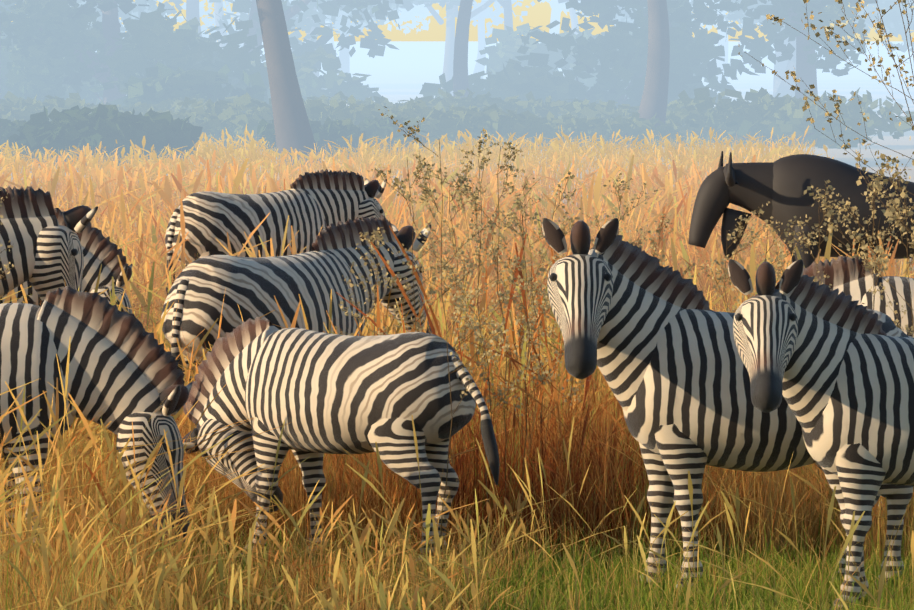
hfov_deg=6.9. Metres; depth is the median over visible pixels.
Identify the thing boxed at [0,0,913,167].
tree
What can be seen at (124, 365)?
grazing zebra
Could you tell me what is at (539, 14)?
sky
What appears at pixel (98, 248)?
zebra
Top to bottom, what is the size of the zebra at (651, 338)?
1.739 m
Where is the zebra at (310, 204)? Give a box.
[165,169,386,294]
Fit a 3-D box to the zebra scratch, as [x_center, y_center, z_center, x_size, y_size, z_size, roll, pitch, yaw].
[-0.565,0.663,36.603,1.908,1.199,0.552,1,2,34]
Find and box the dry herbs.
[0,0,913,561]
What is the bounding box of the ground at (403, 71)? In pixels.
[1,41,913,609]
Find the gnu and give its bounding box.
[688,151,913,267]
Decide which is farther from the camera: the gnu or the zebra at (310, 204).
the zebra at (310, 204)
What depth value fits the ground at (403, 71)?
441.76 m
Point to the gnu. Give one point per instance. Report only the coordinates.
(781, 184)
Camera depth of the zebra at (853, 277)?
39.21 m
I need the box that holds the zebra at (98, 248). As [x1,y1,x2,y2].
[0,208,131,313]
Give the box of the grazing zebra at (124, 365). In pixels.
[0,286,192,573]
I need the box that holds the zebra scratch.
[182,317,499,567]
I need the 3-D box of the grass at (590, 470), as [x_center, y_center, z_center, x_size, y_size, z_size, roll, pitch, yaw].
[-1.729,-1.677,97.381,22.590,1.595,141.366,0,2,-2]
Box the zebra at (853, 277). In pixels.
[751,256,913,515]
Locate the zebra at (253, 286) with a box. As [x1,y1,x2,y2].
[161,215,431,422]
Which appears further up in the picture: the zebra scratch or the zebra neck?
the zebra neck
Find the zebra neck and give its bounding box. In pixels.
[0,186,97,301]
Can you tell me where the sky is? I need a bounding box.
[11,0,913,40]
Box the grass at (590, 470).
[0,124,913,609]

